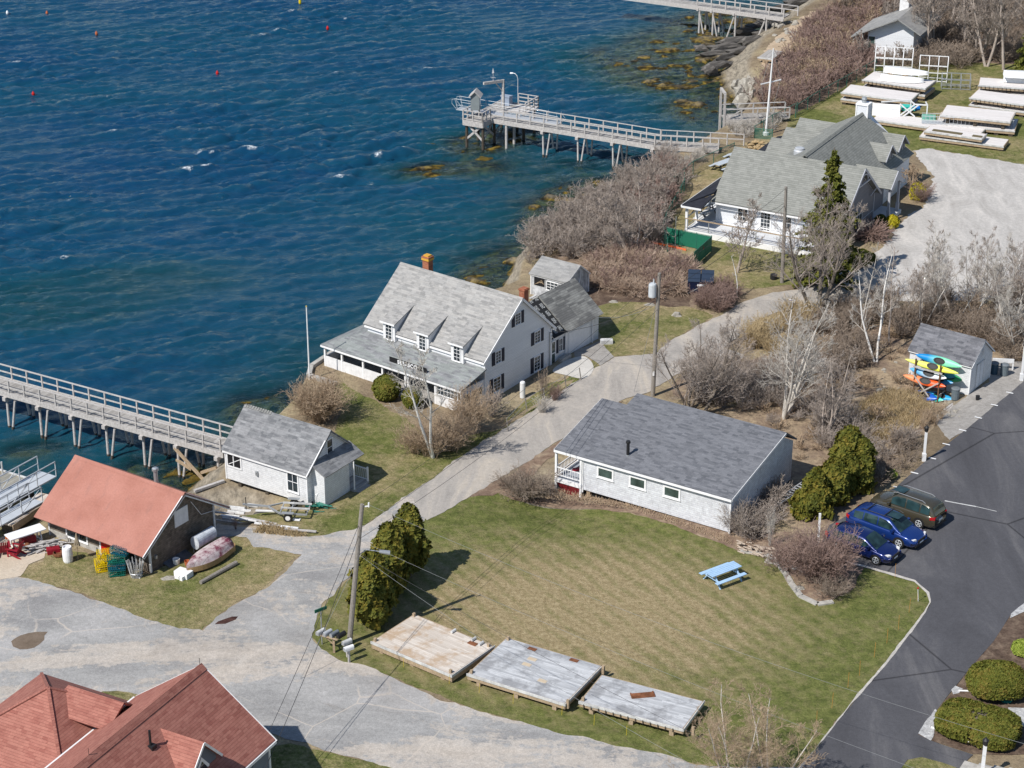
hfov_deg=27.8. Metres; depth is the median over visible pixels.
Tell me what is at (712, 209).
picnic table
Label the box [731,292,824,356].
gold brush
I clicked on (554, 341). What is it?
door
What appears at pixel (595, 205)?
bare tree
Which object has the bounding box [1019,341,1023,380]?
lamp post
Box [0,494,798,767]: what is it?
street
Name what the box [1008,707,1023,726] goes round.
white gravel path
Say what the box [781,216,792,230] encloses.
window
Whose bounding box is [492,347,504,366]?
window
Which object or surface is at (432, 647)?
float dock
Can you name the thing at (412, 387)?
bare tree
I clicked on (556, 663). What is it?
overhead wire
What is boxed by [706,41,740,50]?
rock
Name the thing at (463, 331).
house
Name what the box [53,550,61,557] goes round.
rusty fire bowl
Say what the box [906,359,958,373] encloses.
kayak
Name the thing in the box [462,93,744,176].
pier
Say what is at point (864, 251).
shrub
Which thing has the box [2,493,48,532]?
float dock
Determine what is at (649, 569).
lawn
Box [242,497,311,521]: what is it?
boat trailer
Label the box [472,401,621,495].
lane dirt edge
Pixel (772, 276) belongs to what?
black tub
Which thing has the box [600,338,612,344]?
board stack
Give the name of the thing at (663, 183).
bare tree
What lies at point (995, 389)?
shed pad
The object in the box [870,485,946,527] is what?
parked car
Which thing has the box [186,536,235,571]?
rowboat
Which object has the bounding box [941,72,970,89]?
boat rack
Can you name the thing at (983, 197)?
gravel lot
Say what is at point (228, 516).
loose plank
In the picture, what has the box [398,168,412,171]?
rock
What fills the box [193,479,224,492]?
driftwood log
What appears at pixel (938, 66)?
boat rack
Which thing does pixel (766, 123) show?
flagpole
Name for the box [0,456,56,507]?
gangway
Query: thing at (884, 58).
boat rack
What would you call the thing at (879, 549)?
parked car
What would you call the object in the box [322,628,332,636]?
mailbox
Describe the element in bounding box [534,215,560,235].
bare tree
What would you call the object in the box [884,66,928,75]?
dinghy
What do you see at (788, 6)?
rock
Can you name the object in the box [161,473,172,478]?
rock
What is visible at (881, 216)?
shrub
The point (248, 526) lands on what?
shore rubble
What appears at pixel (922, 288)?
bare tree
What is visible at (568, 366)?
patio
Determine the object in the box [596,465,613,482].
window
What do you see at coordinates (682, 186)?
chain link fence
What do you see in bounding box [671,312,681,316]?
rock
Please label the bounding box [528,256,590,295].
studio shed
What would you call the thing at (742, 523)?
bare bush
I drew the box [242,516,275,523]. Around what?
loose plank
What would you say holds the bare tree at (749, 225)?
on the club lawn at (752, 274)
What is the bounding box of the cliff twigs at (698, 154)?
[678,144,709,170]
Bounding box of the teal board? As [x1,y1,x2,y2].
[901,104,914,110]
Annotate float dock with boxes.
[0,469,33,499]
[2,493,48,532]
[370,612,494,681]
[466,636,604,710]
[578,675,704,735]
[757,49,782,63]
[840,96,917,112]
[841,84,918,103]
[862,72,936,94]
[863,84,934,100]
[874,112,984,132]
[919,129,1008,150]
[924,126,986,142]
[935,112,1018,136]
[940,105,1015,128]
[968,102,1023,116]
[969,90,1023,108]
[978,77,1023,93]
[978,89,1023,95]
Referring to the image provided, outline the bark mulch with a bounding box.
[588,287,693,306]
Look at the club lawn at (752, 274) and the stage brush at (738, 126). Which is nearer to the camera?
the club lawn at (752, 274)
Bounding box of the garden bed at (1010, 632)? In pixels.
[919,612,1023,754]
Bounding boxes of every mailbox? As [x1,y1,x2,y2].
[316,627,325,635]
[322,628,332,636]
[329,629,339,637]
[336,630,345,638]
[341,638,351,657]
[343,644,353,662]
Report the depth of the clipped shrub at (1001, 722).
104.55 m
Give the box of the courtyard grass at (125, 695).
[102,691,137,699]
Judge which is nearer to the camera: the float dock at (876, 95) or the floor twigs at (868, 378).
the floor twigs at (868, 378)
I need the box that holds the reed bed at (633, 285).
[571,239,704,298]
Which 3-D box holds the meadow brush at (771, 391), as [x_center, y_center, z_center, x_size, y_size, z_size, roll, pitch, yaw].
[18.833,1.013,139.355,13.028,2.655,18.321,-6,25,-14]
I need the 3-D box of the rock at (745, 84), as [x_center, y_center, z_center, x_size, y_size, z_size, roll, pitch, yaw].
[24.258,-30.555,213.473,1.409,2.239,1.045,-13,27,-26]
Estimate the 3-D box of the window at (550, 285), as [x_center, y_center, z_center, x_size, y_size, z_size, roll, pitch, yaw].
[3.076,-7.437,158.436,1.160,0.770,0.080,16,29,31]
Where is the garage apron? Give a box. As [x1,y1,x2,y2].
[574,341,613,364]
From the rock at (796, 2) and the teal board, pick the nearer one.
the teal board
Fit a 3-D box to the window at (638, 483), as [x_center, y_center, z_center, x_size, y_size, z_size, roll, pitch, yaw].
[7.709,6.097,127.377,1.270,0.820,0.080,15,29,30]
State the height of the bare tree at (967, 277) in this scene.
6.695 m
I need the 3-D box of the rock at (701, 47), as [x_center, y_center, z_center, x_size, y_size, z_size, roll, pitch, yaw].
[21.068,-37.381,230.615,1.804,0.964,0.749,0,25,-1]
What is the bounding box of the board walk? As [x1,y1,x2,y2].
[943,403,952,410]
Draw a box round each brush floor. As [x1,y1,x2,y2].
[551,169,697,307]
[771,0,1022,116]
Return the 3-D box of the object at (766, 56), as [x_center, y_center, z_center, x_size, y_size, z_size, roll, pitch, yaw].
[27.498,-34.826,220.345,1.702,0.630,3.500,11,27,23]
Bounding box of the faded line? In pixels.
[945,500,993,510]
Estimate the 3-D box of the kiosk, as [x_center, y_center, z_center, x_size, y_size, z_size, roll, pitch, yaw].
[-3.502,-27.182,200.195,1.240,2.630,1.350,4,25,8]
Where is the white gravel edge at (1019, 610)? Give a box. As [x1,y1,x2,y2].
[1010,604,1023,617]
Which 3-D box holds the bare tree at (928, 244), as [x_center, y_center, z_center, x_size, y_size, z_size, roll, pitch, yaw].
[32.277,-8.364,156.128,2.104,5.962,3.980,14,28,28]
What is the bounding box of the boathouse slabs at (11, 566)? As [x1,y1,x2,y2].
[0,536,44,579]
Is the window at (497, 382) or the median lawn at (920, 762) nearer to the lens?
the median lawn at (920, 762)
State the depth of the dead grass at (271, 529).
124.91 m
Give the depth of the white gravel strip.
105.91 m
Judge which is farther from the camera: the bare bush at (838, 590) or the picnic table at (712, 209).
the picnic table at (712, 209)
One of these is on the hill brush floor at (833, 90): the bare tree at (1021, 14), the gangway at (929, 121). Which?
the bare tree at (1021, 14)
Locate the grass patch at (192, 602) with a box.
[20,536,300,629]
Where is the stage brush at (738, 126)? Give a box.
[722,110,786,137]
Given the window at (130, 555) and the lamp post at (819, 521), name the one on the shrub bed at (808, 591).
the lamp post at (819, 521)
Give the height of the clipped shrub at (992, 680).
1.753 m
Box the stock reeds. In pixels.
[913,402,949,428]
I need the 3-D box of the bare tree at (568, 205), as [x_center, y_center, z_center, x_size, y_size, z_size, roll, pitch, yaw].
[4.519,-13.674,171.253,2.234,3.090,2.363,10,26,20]
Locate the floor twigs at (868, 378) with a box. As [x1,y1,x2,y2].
[714,295,1022,463]
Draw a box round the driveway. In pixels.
[802,381,1023,767]
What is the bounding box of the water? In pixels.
[0,0,783,495]
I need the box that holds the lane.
[409,262,885,519]
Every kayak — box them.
[904,374,945,387]
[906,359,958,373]
[910,368,945,379]
[913,390,936,400]
[915,354,961,367]
[921,367,955,377]
[928,391,951,399]
[933,379,952,384]
[946,374,961,381]
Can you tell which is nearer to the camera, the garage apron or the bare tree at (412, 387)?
the bare tree at (412, 387)
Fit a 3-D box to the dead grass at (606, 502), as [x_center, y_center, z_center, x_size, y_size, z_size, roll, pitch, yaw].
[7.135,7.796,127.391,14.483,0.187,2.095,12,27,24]
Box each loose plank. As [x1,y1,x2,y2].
[215,511,234,514]
[216,519,242,522]
[220,514,256,521]
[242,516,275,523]
[254,522,298,528]
[255,509,273,511]
[284,528,316,532]
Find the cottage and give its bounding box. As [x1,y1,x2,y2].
[554,393,796,532]
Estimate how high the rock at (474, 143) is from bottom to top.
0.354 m
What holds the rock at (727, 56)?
on the ground at (232, 492)
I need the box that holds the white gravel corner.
[951,686,962,693]
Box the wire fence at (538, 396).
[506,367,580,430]
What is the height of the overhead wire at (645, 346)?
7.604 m
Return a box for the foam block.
[174,567,192,580]
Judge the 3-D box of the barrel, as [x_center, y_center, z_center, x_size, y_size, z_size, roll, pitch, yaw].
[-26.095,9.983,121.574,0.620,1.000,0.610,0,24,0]
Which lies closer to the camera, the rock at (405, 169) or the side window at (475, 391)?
the side window at (475, 391)
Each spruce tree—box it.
[785,147,865,291]
[1009,34,1023,69]
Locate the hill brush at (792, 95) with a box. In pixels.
[741,0,889,108]
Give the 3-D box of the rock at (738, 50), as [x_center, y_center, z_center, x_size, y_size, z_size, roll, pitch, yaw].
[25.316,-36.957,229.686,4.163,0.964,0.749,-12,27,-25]
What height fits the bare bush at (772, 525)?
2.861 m
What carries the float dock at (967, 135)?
on the float dock at (999, 144)
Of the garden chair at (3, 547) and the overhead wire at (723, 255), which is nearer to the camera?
the garden chair at (3, 547)
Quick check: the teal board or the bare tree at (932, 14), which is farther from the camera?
the bare tree at (932, 14)
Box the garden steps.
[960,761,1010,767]
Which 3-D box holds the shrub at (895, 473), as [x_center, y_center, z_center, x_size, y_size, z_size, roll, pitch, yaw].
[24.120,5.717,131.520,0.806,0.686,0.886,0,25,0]
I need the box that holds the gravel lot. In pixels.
[811,148,1023,301]
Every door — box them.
[101,542,110,552]
[552,340,555,362]
[569,323,589,353]
[759,210,771,232]
[974,359,984,388]
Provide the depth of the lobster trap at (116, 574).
120.09 m
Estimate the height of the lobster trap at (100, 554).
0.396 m
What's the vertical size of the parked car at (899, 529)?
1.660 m
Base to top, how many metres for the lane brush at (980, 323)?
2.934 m
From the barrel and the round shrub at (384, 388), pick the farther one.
the round shrub at (384, 388)
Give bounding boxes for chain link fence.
[662,169,684,251]
[674,142,734,180]
[754,102,797,137]
[754,128,772,139]
[795,59,876,117]
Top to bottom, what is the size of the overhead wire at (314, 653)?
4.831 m
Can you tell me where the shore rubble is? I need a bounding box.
[237,525,306,536]
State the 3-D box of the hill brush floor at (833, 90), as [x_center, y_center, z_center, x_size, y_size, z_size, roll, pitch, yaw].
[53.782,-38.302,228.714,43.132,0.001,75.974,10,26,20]
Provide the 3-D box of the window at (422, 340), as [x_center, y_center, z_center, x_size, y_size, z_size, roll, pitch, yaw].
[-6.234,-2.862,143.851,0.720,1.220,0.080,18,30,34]
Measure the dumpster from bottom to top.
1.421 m
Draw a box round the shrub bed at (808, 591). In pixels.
[735,532,863,600]
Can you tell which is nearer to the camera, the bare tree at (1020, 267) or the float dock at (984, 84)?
the bare tree at (1020, 267)
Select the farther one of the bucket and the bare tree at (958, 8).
the bare tree at (958, 8)
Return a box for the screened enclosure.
[666,227,711,263]
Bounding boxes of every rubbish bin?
[951,386,960,400]
[990,361,998,374]
[1000,362,1009,376]
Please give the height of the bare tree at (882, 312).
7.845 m
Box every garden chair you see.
[0,541,10,555]
[5,540,26,559]
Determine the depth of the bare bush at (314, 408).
138.17 m
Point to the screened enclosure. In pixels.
(698, 241)
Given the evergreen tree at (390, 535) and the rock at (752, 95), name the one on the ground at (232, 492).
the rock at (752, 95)
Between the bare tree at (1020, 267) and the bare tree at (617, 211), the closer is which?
the bare tree at (1020, 267)
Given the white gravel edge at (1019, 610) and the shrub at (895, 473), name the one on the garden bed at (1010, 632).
the white gravel edge at (1019, 610)
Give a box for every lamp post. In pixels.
[817,513,820,542]
[921,425,928,461]
[981,737,988,767]
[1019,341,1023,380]
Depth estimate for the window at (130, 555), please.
121.07 m
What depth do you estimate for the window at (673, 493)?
126.20 m
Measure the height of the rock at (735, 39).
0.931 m
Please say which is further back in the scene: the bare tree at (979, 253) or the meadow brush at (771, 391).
the bare tree at (979, 253)
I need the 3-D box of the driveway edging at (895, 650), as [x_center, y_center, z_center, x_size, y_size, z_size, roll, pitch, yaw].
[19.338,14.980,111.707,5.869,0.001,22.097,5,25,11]
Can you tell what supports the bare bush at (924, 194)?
on the ground at (232, 492)
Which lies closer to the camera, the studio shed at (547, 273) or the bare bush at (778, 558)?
the bare bush at (778, 558)
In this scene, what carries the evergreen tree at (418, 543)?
on the lawn at (649, 569)
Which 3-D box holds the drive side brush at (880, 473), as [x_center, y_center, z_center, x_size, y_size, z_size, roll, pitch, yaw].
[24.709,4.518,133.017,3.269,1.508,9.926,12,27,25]
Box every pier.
[0,363,232,481]
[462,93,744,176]
[627,0,798,36]
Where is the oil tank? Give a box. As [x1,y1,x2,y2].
[191,526,216,552]
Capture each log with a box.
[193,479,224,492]
[199,561,237,583]
[227,510,244,514]
[231,507,250,511]
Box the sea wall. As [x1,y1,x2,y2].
[306,350,337,385]
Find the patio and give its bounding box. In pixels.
[553,356,593,378]
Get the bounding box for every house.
[0,658,276,767]
[221,404,370,506]
[320,253,602,409]
[851,0,940,56]
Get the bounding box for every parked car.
[825,521,900,564]
[846,501,926,547]
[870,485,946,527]
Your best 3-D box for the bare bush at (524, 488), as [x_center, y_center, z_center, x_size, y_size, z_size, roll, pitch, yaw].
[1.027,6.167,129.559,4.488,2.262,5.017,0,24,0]
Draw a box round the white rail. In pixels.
[992,358,1013,369]
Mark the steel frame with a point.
(642, 695)
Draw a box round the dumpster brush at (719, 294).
[688,273,745,313]
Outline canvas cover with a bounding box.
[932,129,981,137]
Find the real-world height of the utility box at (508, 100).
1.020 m
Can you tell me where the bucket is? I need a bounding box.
[172,557,179,564]
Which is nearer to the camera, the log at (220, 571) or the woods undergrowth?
the log at (220, 571)
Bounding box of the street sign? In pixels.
[314,606,326,644]
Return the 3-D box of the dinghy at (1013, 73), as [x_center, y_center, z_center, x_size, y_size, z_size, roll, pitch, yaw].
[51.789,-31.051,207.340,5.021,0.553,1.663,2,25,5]
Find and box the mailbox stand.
[320,635,337,652]
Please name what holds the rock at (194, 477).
on the ground at (232, 492)
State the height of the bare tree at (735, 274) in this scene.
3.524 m
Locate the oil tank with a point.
(203, 537)
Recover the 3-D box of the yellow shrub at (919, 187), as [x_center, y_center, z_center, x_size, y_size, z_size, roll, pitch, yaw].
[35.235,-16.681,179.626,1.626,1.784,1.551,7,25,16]
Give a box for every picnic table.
[691,203,715,217]
[699,561,746,589]
[709,158,728,171]
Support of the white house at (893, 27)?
on the ground at (232, 492)
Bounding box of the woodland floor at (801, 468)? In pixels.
[666,304,1023,533]
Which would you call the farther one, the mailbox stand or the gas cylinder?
the gas cylinder
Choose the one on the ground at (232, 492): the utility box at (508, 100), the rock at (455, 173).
the rock at (455, 173)
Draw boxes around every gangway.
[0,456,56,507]
[0,482,42,526]
[922,113,1013,127]
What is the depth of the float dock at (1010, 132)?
196.62 m
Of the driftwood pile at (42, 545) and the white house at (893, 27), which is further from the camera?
the white house at (893, 27)
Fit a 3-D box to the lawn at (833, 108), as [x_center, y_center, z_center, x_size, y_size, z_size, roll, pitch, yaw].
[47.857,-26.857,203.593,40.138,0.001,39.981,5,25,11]
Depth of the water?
194.65 m
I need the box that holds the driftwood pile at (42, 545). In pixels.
[22,535,73,555]
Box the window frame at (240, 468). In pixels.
[226,453,241,469]
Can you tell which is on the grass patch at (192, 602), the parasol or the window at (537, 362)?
the parasol
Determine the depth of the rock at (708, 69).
221.33 m
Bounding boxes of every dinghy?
[880,73,923,82]
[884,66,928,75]
[1003,70,1023,78]
[1003,76,1023,83]
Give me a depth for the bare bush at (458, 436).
134.50 m
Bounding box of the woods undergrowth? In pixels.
[880,0,1023,69]
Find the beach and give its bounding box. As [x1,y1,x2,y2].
[760,11,815,68]
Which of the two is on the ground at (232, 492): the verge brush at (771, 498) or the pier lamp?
the verge brush at (771, 498)
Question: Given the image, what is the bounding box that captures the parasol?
[74,533,79,559]
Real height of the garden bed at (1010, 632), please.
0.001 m
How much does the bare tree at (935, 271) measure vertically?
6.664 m
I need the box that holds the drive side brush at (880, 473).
[874,425,923,487]
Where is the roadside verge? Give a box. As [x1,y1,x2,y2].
[504,360,599,421]
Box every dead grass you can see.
[252,520,306,536]
[526,489,731,543]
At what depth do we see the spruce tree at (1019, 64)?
212.78 m
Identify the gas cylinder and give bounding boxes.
[520,381,524,398]
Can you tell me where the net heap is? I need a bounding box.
[305,502,336,512]
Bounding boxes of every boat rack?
[874,46,913,75]
[918,55,948,82]
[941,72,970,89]
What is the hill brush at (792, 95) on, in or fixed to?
on the hill brush floor at (833, 90)
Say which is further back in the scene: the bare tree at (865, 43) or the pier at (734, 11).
the pier at (734, 11)
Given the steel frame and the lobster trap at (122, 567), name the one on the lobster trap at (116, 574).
the lobster trap at (122, 567)
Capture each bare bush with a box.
[230,516,239,528]
[274,365,356,424]
[386,415,433,453]
[400,412,460,456]
[423,408,479,451]
[442,378,497,433]
[476,382,509,416]
[487,468,527,489]
[496,461,562,502]
[529,395,554,412]
[533,362,549,398]
[541,378,568,400]
[712,497,772,537]
[734,495,757,519]
[751,530,809,572]
[765,507,777,545]
[776,517,865,584]
[804,569,855,599]
[851,216,897,246]
[903,179,937,201]
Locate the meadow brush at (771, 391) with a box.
[679,346,922,460]
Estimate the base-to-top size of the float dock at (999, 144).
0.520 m
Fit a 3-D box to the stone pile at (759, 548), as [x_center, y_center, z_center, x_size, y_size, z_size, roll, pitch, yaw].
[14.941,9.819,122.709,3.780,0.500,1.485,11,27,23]
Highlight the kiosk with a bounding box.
[468,88,482,116]
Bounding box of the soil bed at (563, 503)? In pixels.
[499,482,747,550]
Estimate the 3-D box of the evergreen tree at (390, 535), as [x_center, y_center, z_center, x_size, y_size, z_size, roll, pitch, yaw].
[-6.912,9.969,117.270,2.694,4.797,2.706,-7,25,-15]
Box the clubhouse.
[681,96,913,254]
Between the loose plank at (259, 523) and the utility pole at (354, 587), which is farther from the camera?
the loose plank at (259, 523)
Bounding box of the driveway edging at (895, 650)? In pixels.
[799,561,930,767]
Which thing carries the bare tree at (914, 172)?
on the ground at (232, 492)
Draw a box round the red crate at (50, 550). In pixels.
[46,545,59,554]
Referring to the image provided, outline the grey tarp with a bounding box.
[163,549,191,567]
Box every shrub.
[371,373,401,401]
[401,387,423,409]
[851,248,876,267]
[874,214,885,224]
[886,214,899,228]
[886,469,897,478]
[909,181,926,200]
[933,697,1022,750]
[965,659,1023,700]
[1011,638,1023,656]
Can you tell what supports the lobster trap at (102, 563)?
on the lobster trap at (102, 569)
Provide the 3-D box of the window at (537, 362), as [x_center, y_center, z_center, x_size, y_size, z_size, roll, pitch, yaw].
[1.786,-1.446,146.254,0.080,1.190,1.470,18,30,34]
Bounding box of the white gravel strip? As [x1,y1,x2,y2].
[918,709,936,739]
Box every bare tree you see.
[384,336,457,457]
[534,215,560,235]
[556,197,578,222]
[571,196,597,242]
[583,187,613,225]
[595,171,661,250]
[632,168,669,198]
[645,318,730,407]
[654,160,674,180]
[667,676,785,767]
[679,312,756,410]
[721,192,764,272]
[731,256,737,294]
[736,681,827,767]
[753,284,838,419]
[760,180,872,312]
[791,344,861,443]
[826,0,854,6]
[849,248,899,361]
[855,29,869,50]
[860,242,881,326]
[873,243,901,344]
[882,0,899,14]
[896,262,938,306]
[902,164,926,198]
[903,0,955,44]
[907,253,966,323]
[912,0,938,19]
[912,0,948,52]
[917,236,955,314]
[922,232,952,302]
[923,219,1000,315]
[947,0,996,46]
[948,0,981,22]
[955,233,1017,310]
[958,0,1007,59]
[959,0,1019,66]
[968,230,998,305]
[976,257,1023,335]
[982,246,1023,323]
[990,0,1021,69]
[990,288,1023,349]
[999,238,1023,315]
[1012,0,1023,36]
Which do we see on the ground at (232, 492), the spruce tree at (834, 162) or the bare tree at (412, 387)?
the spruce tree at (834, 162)
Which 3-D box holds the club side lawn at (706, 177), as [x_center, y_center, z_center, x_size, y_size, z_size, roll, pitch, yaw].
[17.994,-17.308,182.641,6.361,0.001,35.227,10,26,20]
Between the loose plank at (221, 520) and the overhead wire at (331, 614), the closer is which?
the overhead wire at (331, 614)
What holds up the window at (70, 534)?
in the boathouse at (155, 524)
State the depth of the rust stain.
115.64 m
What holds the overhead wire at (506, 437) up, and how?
attached to the utility pole at (354, 587)
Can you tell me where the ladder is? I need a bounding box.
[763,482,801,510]
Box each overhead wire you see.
[252,525,358,766]
[265,536,358,767]
[303,555,359,672]
[361,310,656,537]
[361,556,697,767]
[362,297,657,526]
[363,282,650,503]
[364,542,912,767]
[364,556,762,767]
[370,505,1023,743]
[550,301,654,332]
[634,306,655,390]
[660,188,785,272]
[661,206,783,293]
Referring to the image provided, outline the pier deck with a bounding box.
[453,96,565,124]
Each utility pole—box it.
[347,502,389,644]
[648,272,660,396]
[780,186,787,282]
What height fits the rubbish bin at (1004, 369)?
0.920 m
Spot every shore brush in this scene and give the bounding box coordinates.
[506,134,697,258]
[613,150,692,247]
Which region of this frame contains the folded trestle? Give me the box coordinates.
[881,99,927,116]
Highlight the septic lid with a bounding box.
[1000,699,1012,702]
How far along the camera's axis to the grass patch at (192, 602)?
119.42 m
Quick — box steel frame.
[630,691,654,698]
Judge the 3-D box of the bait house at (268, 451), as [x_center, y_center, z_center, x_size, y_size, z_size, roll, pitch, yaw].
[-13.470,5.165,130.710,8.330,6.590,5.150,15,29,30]
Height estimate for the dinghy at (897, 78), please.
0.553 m
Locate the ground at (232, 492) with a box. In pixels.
[0,0,1023,767]
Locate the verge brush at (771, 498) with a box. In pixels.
[735,471,795,542]
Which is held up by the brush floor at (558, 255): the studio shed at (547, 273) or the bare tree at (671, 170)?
the bare tree at (671, 170)
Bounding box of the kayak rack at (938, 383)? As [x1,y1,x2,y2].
[912,358,947,402]
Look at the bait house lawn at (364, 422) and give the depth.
133.16 m
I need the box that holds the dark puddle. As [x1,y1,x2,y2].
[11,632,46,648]
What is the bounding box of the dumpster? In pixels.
[687,269,713,291]
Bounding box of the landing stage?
[718,87,790,129]
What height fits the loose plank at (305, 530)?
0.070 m
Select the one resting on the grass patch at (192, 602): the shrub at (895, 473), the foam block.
the foam block
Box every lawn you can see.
[237,364,602,535]
[270,743,389,767]
[312,493,930,766]
[598,302,712,355]
[672,134,782,255]
[696,240,812,288]
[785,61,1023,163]
[902,757,955,767]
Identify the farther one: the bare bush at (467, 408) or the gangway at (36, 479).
the bare bush at (467, 408)
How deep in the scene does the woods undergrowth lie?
220.08 m
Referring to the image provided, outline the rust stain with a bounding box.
[216,616,237,623]
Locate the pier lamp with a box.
[510,72,517,102]
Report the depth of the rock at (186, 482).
136.00 m
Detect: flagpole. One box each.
[305,305,309,375]
[761,48,780,135]
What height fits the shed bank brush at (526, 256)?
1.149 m
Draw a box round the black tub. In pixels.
[770,273,776,279]
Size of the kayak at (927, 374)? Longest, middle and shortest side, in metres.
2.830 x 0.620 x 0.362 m
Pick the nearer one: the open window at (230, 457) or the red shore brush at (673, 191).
the open window at (230, 457)
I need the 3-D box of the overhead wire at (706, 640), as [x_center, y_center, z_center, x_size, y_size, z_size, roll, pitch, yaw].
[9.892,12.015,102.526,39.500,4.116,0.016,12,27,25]
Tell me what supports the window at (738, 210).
in the clubhouse
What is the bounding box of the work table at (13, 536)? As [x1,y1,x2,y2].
[4,523,45,546]
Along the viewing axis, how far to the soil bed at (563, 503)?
128.21 m
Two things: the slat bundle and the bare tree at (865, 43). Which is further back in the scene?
the bare tree at (865, 43)
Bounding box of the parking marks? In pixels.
[893,392,1012,486]
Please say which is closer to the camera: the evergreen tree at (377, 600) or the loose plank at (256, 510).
the evergreen tree at (377, 600)
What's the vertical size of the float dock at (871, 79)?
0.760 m
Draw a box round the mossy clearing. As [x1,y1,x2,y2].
[705,379,750,406]
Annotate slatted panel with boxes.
[872,104,900,115]
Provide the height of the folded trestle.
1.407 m
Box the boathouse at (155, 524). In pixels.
[34,455,229,572]
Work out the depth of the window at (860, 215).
171.59 m
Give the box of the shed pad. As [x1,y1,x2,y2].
[936,361,1023,439]
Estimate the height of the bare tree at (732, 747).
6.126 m
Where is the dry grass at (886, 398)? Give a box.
[854,386,931,441]
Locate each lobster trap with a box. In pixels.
[94,557,112,567]
[95,565,108,572]
[96,547,113,559]
[107,554,125,564]
[107,560,125,571]
[108,570,125,577]
[109,545,128,556]
[115,555,128,564]
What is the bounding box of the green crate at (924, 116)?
[922,114,935,119]
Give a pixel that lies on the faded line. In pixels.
(966, 504)
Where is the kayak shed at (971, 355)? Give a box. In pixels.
[907,323,994,394]
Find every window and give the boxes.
[65,529,87,544]
[125,551,136,563]
[228,454,239,467]
[286,472,298,494]
[326,437,332,453]
[385,324,392,340]
[418,335,425,351]
[452,346,460,362]
[464,388,480,402]
[490,373,503,393]
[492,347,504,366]
[512,310,523,327]
[531,327,543,345]
[531,353,543,373]
[534,277,543,286]
[546,281,558,290]
[556,336,564,353]
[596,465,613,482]
[628,475,645,491]
[662,484,680,501]
[736,208,747,222]
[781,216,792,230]
[852,211,862,234]
[868,35,875,51]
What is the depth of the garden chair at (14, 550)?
122.06 m
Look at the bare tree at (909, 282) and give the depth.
154.81 m
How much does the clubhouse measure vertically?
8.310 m
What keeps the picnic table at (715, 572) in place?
on the lawn at (649, 569)
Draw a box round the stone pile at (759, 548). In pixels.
[736,540,780,556]
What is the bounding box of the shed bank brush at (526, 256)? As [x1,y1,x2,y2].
[518,249,541,263]
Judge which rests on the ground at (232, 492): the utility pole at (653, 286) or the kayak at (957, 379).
the utility pole at (653, 286)
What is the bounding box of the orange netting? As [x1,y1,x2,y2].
[654,242,685,250]
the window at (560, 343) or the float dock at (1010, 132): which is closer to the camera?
the window at (560, 343)
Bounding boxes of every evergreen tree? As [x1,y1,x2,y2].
[345,549,399,630]
[369,520,411,597]
[392,502,432,577]
[787,466,842,521]
[818,456,851,506]
[827,424,877,496]
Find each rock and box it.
[160,576,174,580]
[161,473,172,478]
[171,470,182,476]
[179,479,196,485]
[181,470,192,475]
[187,474,206,482]
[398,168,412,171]
[428,164,449,167]
[444,170,461,172]
[444,172,466,174]
[452,146,464,150]
[469,142,485,145]
[474,157,492,162]
[482,160,503,166]
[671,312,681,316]
[693,44,708,51]
[695,50,725,56]
[701,60,733,68]
[701,65,717,73]
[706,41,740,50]
[707,72,718,75]
[712,52,736,61]
[716,36,744,43]
[725,46,746,54]
[729,27,756,35]
[731,78,740,88]
[732,95,749,107]
[733,84,744,96]
[737,35,761,45]
[742,78,750,92]
[744,20,765,28]
[747,76,756,90]
[748,88,755,100]
[751,28,764,34]
[760,20,780,28]
[767,4,796,11]
[783,0,808,5]
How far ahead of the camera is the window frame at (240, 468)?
130.43 m
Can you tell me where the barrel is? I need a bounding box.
[62,544,72,563]
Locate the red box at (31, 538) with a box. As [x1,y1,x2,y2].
[19,534,36,543]
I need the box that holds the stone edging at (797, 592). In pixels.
[740,549,833,605]
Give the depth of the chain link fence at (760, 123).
199.06 m
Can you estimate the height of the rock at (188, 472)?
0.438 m
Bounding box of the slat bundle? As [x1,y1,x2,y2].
[126,557,143,578]
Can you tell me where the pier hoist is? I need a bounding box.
[483,69,504,110]
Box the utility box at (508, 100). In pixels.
[500,94,512,105]
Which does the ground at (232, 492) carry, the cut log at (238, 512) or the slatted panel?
the cut log at (238, 512)
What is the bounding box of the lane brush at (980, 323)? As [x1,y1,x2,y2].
[783,274,1023,370]
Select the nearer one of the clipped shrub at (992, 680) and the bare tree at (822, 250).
the clipped shrub at (992, 680)
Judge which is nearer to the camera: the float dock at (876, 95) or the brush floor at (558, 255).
the brush floor at (558, 255)
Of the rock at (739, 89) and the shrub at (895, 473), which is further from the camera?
the rock at (739, 89)

